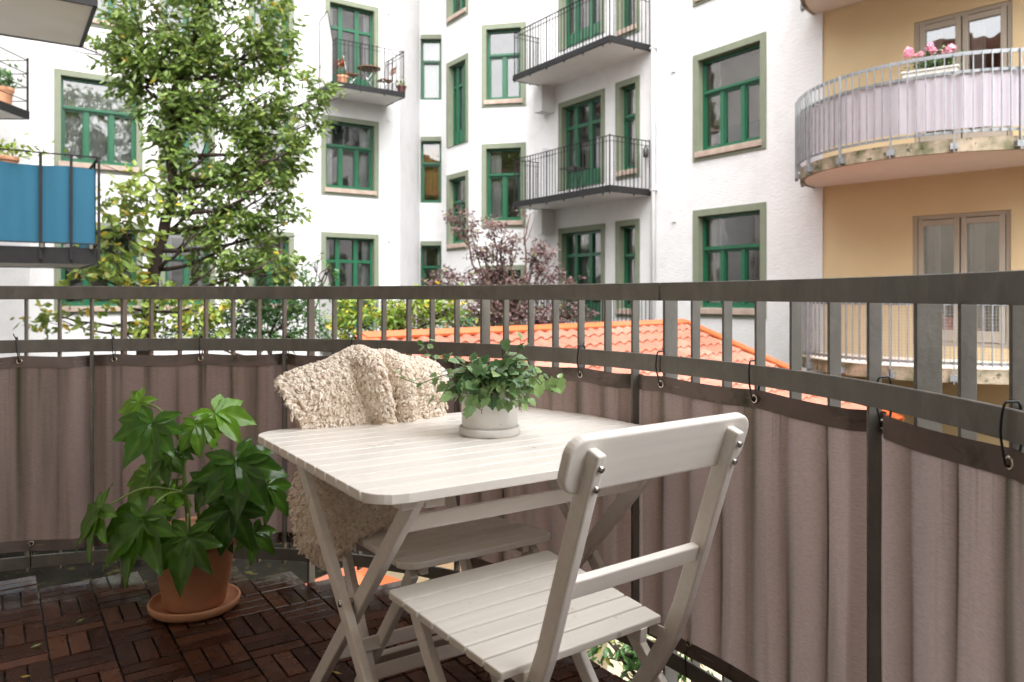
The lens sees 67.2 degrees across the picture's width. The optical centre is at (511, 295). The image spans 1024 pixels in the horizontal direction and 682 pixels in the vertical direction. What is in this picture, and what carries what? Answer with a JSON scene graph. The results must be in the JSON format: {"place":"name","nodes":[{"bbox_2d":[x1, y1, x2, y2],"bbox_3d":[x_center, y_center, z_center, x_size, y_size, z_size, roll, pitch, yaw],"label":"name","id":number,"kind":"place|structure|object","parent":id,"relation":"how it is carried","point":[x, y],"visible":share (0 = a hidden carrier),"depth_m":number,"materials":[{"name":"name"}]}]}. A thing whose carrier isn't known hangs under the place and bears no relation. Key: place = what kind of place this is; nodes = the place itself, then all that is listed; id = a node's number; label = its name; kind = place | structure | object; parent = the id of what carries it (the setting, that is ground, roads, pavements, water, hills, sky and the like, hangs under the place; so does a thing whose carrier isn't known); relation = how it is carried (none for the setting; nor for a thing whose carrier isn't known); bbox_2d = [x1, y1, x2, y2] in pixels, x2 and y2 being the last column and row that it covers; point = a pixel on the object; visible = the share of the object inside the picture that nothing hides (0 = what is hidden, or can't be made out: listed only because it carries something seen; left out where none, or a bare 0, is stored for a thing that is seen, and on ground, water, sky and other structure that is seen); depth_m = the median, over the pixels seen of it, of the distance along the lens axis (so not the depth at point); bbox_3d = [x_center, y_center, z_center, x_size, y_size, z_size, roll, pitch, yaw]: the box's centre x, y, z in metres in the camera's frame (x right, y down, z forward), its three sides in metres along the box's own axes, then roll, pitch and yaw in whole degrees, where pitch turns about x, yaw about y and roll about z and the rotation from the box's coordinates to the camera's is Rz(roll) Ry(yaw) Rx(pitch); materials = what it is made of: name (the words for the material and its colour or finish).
{"place":"outdoors","nodes":[
{"label":"outdoors","id":0,"kind":"place"},
{"bbox_2d":[0,132,67,163],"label":"potted plant","id":1,"kind":"object","parent":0,"point":[5,157],"visible":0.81,"depth_m":9.39,"materials":[{"name":"green plant"}]},
{"bbox_2d":[0,542,375,596],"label":"ground","id":2,"kind":"structure","parent":0,"point":[49,576],"depth_m":12.05,"materials":[{"name":"grey concrete"}]},
{"bbox_2d":[0,0,99,268],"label":"building","id":3,"kind":"structure","parent":2,"relation":"on","point":[40,204],"depth_m":9.45,"materials":[{"name":"white plaster"},{"name":"black iron"},{"name":"blue canvas"}]},
{"bbox_2d":[0,53,24,104],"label":"potted plant","id":4,"kind":"object","parent":3,"relation":"on","point":[6,97],"visible":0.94,"depth_m":14.98,"materials":[{"name":"green plant"}]},
{"bbox_2d":[10,0,349,566],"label":"tree","id":5,"kind":"object","parent":2,"relation":"on","point":[181,112],"visible":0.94,"depth_m":12.10,"materials":[{"name":"green plant"}]},
{"bbox_2d":[158,261,340,354],"bbox_3d":[-4.341,1.854,12.784,3.112,4.895,1.124,0,0,0],"label":"green bush","id":6,"kind":"object","parent":2,"relation":"on","point":[272,322],"visible":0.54,"depth_m":12.74,"materials":[{"name":"green plant"}]},
{"bbox_2d":[297,253,346,310],"bbox_3d":[-3.386,1.771,13.644,0.928,5.061,0.608,0,0,-9],"label":"young tree","id":7,"kind":"object","parent":2,"relation":"on","point":[325,274],"visible":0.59,"depth_m":13.58,"materials":[{"name":"green plant"}]},
{"bbox_2d":[326,280,474,338],"bbox_3d":[-1.612,2.029,11.190,2.183,4.545,0.837,0,0,0],"label":"lime shrub","id":8,"kind":"object","parent":2,"relation":"on","point":[397,320],"visible":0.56,"depth_m":11.14,"materials":[{"name":"green plant"}]},
{"bbox_2d":[0,0,822,373],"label":"apartment building","id":9,"kind":"structure","parent":2,"relation":"on","point":[502,110],"depth_m":18.44,"materials":[{"name":"white paint"}]},
{"bbox_2d":[54,68,142,174],"bbox_3d":[-9.703,-4.019,18.083,1.829,2.279,0.403,0,0,-34],"label":"window","id":10,"kind":"structure","parent":9,"relation":"in","point":[85,124],"depth_m":18.08,"materials":[{"name":"glass"}]},
{"bbox_2d":[54,222,142,314],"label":"window","id":11,"kind":"structure","parent":9,"relation":"in","point":[59,274],"depth_m":18.42,"materials":[{"name":"green paint"}]},
{"bbox_2d":[91,0,142,28],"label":"window","id":12,"kind":"structure","parent":9,"relation":"in","point":[96,24],"depth_m":18.40,"materials":[{"name":"glass"}]},
{"bbox_2d":[159,88,214,177],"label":"window","id":13,"kind":"structure","parent":9,"relation":"in","point":[206,150],"depth_m":19.39,"materials":[{"name":"green paint"}]},
{"bbox_2d":[159,0,214,38],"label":"window","id":14,"kind":"structure","parent":9,"relation":"in","point":[184,20],"depth_m":19.15,"materials":[{"name":"green paint"}]},
{"bbox_2d":[159,226,214,312],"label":"window","id":15,"kind":"structure","parent":9,"relation":"in","point":[180,276],"depth_m":19.35,"materials":[{"name":"green paint"}]},
{"bbox_2d":[248,0,293,64],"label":"window","id":16,"kind":"structure","parent":9,"relation":"in","point":[256,15],"depth_m":20.51,"materials":[{"name":"glass"}]},
{"bbox_2d":[248,106,293,187],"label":"window","id":17,"kind":"structure","parent":9,"relation":"in","point":[274,132],"depth_m":20.56,"materials":[{"name":"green paint"}]},
{"bbox_2d":[248,231,293,310],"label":"window","id":18,"kind":"structure","parent":9,"relation":"in","point":[288,247],"depth_m":20.51,"materials":[{"name":"green paint"}]},
{"bbox_2d":[335,53,349,82],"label":"potted flowers","id":19,"kind":"object","parent":9,"relation":"on","point":[342,75],"visible":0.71,"depth_m":20.40,"materials":[{"name":"orange ceramic"}]},
{"bbox_2d":[338,55,358,83],"bbox_3d":[-4.399,-5.950,20.771,0.475,0.888,0.400,0,0,-34],"label":"cafe chair","id":20,"kind":"object","parent":9,"relation":"on","point":[350,74],"visible":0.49,"depth_m":20.68,"materials":[{"name":"brown wood"}]},
{"bbox_2d":[321,115,378,197],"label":"window","id":21,"kind":"structure","parent":9,"relation":"in","point":[350,156],"depth_m":21.85,"materials":[{"name":"green paint"}]},
{"bbox_2d":[321,232,378,327],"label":"window","id":22,"kind":"structure","parent":9,"relation":"in","point":[356,254],"depth_m":21.88,"materials":[{"name":"green paint"}]},
{"bbox_2d":[325,0,378,87],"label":"balcony door","id":23,"kind":"structure","parent":9,"relation":"in","point":[349,20],"depth_m":21.88,"materials":[{"name":"green paint"}]},
{"bbox_2d":[357,65,379,86],"bbox_3d":[-3.918,-5.870,21.098,0.640,0.725,0.640,0,0,0],"label":"cafe table","id":24,"kind":"object","parent":9,"relation":"on","point":[366,68],"visible":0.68,"depth_m":20.96,"materials":[{"name":"brown wood"}]},
{"bbox_2d":[377,66,396,89],"bbox_3d":[-3.486,-5.950,21.391,0.475,0.888,0.400,0,0,-34],"label":"cafe chair","id":25,"kind":"object","parent":9,"relation":"on","point":[391,74],"visible":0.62,"depth_m":21.40,"materials":[{"name":"brown wood"}]},
{"bbox_2d":[395,76,406,91],"bbox_3d":[-3.079,-5.779,21.213,0.377,0.533,0.586,0,0,0],"label":"potted plant","id":26,"kind":"object","parent":9,"relation":"on","point":[401,88],"visible":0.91,"depth_m":21.12,"materials":[{"name":"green plant"}]},
{"bbox_2d":[420,34,440,99],"bbox_3d":[-2.525,-7.122,24.153,0.654,2.026,0.356,0,0,0],"label":"window","id":27,"kind":"structure","parent":9,"relation":"in","point":[430,44],"depth_m":24.30,"materials":[{"name":"glass"}]},
{"bbox_2d":[420,137,440,202],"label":"window","id":28,"kind":"structure","parent":9,"relation":"in","point":[430,147],"depth_m":24.35,"materials":[{"name":"green paint"}]},
{"bbox_2d":[420,241,440,304],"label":"window","id":29,"kind":"structure","parent":9,"relation":"in","point":[430,251],"depth_m":24.29,"materials":[{"name":"green paint"}]},
{"bbox_2d":[446,0,467,25],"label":"window","id":30,"kind":"structure","parent":9,"relation":"in","point":[452,15],"depth_m":21.82,"materials":[{"name":"green paint"}]},
{"bbox_2d":[446,53,502,158],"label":"window","id":31,"kind":"structure","parent":9,"relation":"in","point":[456,69],"depth_m":21.72,"materials":[{"name":"green paint"}]},
{"bbox_2d":[446,170,502,250],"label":"window","id":32,"kind":"structure","parent":9,"relation":"in","point":[452,244],"depth_m":21.86,"materials":[{"name":"green paint"}]},
{"bbox_2d":[481,21,525,107],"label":"window","id":33,"kind":"structure","parent":9,"relation":"in","point":[498,39],"depth_m":20.65,"materials":[{"name":"green paint"}]},
{"bbox_2d":[481,142,525,227],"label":"window","id":34,"kind":"structure","parent":9,"relation":"in","point":[492,164],"depth_m":20.69,"materials":[{"name":"green paint"}]},
{"bbox_2d":[481,265,525,325],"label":"window","id":35,"kind":"structure","parent":9,"relation":"in","point":[519,269],"depth_m":20.65,"materials":[{"name":"green paint"}]},
{"bbox_2d":[559,166,590,191],"bbox_3d":[1.496,-2.652,18.287,0.540,0.745,0.540,0,0,-34],"label":"cafe table","id":36,"kind":"object","parent":9,"relation":"on","point":[586,168],"visible":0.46,"depth_m":18.27,"materials":[{"name":"black paint"}]},
{"bbox_2d":[558,88,604,190],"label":"balcony door","id":37,"kind":"structure","parent":9,"relation":"in","point":[581,118],"depth_m":19.55,"materials":[{"name":"green paint"}]},
{"bbox_2d":[558,223,604,321],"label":"balcony door","id":38,"kind":"structure","parent":9,"relation":"in","point":[582,252],"depth_m":19.34,"materials":[{"name":"green paint"}]},
{"bbox_2d":[558,0,604,51],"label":"balcony door","id":39,"kind":"structure","parent":9,"relation":"in","point":[561,3],"depth_m":19.61,"materials":[{"name":"green paint"}]},
{"bbox_2d":[615,75,639,179],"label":"window","id":40,"kind":"structure","parent":9,"relation":"in","point":[627,92],"depth_m":17.82,"materials":[{"name":"green paint"}]},
{"bbox_2d":[615,218,639,317],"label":"window","id":41,"kind":"structure","parent":9,"relation":"in","point":[627,232],"depth_m":17.82,"materials":[{"name":"green paint"}]},
{"bbox_2d":[615,0,639,37],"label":"window","id":42,"kind":"structure","parent":9,"relation":"in","point":[623,8],"depth_m":17.82,"materials":[{"name":"green paint"}]},
{"bbox_2d":[643,146,647,157],"bbox_3d":[2.937,-3.215,16.930,0.120,0.340,0.120,0,0,0],"label":"lantern","id":43,"kind":"object","parent":9,"relation":"hanging from","point":[645,151],"visible":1,"depth_m":16.88,"materials":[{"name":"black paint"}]},
{"bbox_2d":[693,0,709,6],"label":"window","id":44,"kind":"structure","parent":9,"relation":"in","point":[695,2],"depth_m":15.79,"materials":[{"name":"green paint"}]},
{"bbox_2d":[693,31,765,161],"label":"window","id":45,"kind":"structure","parent":9,"relation":"in","point":[729,80],"depth_m":15.51,"materials":[{"name":"green paint"}]},
{"bbox_2d":[693,202,765,318],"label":"window","id":46,"kind":"structure","parent":9,"relation":"in","point":[729,242],"depth_m":15.80,"materials":[{"name":"green paint"}]},
{"bbox_2d":[442,309,502,327],"bbox_3d":[-0.636,2.233,10.781,1.402,4.136,0.760,0,0,0],"label":"dark shrub","id":47,"kind":"object","parent":2,"relation":"on","point":[468,320],"visible":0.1,"depth_m":10.80,"materials":[{"name":"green plant"}]},
{"bbox_2d":[373,199,599,329],"bbox_3d":[-0.516,1.215,15.002,4.488,6.178,0.977,0,0,0],"label":"maple","id":48,"kind":"object","parent":2,"relation":"on","point":[496,313],"visible":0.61,"depth_m":14.96,"materials":[{"name":"purple plant"}]},
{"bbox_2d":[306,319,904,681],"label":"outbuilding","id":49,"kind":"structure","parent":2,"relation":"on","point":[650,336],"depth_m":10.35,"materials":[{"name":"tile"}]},
{"bbox_2d":[586,634,713,681],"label":"courtyard plant","id":50,"kind":"object","parent":2,"relation":"on","point":[629,660],"visible":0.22,"depth_m":4.17,"materials":[{"name":"green plant"}]},
{"bbox_2d":[795,0,1023,446],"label":"ochre building","id":51,"kind":"structure","parent":0,"point":[916,175],"depth_m":11.90,"materials":[{"name":"beige paint"}]},
{"bbox_2d":[900,42,965,78],"bbox_3d":[5.702,-3.178,10.451,0.800,0.535,0.295,0,0,28],"label":"geranium box","id":52,"kind":"object","parent":51,"relation":"attached to","point":[930,69],"visible":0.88,"depth_m":10.43,"materials":[{"name":"pink"}]},
{"bbox_2d":[913,210,1010,348],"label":"balcony door","id":53,"kind":"structure","parent":51,"relation":"in","point":[971,241],"depth_m":12.10,"materials":[{"name":"beige"}]},
{"bbox_2d":[915,0,1011,141],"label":"balcony door","id":54,"kind":"structure","parent":51,"relation":"in","point":[987,27],"depth_m":11.98,"materials":[{"name":"beige"}]},
{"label":"home building","id":55,"kind":"object","parent":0,"visible":0},
{"bbox_2d":[1,590,212,681],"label":"balcony slab","id":56,"kind":"structure","parent":55,"relation":"attached to","point":[3,641],"depth_m":2.50,"materials":[{"name":"dark grey concrete"}]},
{"bbox_2d":[0,567,626,681],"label":"deck","id":57,"kind":"structure","parent":56,"relation":"on","point":[281,627],"depth_m":2.48,"materials":[{"name":"brown wood"}]},
{"bbox_2d":[21,618,341,676],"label":"fallen leaves","id":58,"kind":"object","parent":57,"relation":"on","point":[83,618],"visible":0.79,"depth_m":2.23,"materials":[{"name":"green plant"}]},
{"bbox_2d":[147,583,240,622],"bbox_3d":[-1.120,1.080,2.720,0.308,0.032,0.308,0,0,0],"label":"saucer","id":59,"kind":"object","parent":57,"relation":"on","point":[157,610],"visible":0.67,"depth_m":2.63,"materials":[{"name":"ceramic"}]},
{"bbox_2d":[75,386,291,613],"bbox_3d":[-1.136,0.705,2.690,0.737,0.756,0.420,0,0,0],"label":"potted plant","id":60,"kind":"object","parent":59,"relation":"on","point":[188,559],"visible":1,"depth_m":2.61,"materials":[{"name":"green plant"}]},
{"bbox_2d":[342,367,549,681],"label":"folding chair","id":61,"kind":"object","parent":57,"relation":"on","point":[420,552],"visible":0.46,"depth_m":2.05,"materials":[{"name":"white paint"}]},
{"bbox_2d":[274,344,447,571],"bbox_3d":[-0.410,0.442,2.295,0.557,0.589,0.351,0,0,-40],"label":"sheepskin","id":62,"kind":"object","parent":61,"relation":"on","point":[358,384],"visible":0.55,"depth_m":2.24,"materials":[{"name":"fur"}]},
{"bbox_2d":[258,406,667,681],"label":"folding table","id":63,"kind":"object","parent":57,"relation":"on","point":[410,470],"visible":0.73,"depth_m":1.84,"materials":[{"name":"white paint"}]},
{"bbox_2d":[459,424,520,438],"bbox_3d":[-0.061,0.368,2.125,0.172,0.021,0.172,0,0,0],"label":"saucer","id":64,"kind":"object","parent":63,"relation":"on","point":[490,434],"visible":0.65,"depth_m":2.05,"materials":[{"name":"ceramic"}]},
{"bbox_2d":[394,332,565,429],"bbox_3d":[-0.083,0.233,2.132,0.454,0.270,0.291,0,0,0],"label":"potted ivy","id":65,"kind":"object","parent":64,"relation":"on","point":[491,392],"visible":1,"depth_m":2.05,"materials":[{"name":"plant"}]},
{"bbox_2d":[0,270,1023,681],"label":"balcony railing","id":66,"kind":"object","parent":57,"relation":"on","point":[926,402],"visible":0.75,"depth_m":2.10,"materials":[{"name":"metal"}]},
{"bbox_2d":[0,332,1023,681],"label":"privacy screen","id":67,"kind":"object","parent":66,"relation":"attached to","point":[782,592],"visible":0.53,"depth_m":1.88,"materials":[{"name":"brown fabric"}]},
{"bbox_2d":[389,412,748,681],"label":"folding chair","id":68,"kind":"object","parent":57,"relation":"on","point":[534,617],"visible":1,"depth_m":1.49,"materials":[{"name":"white paint"}]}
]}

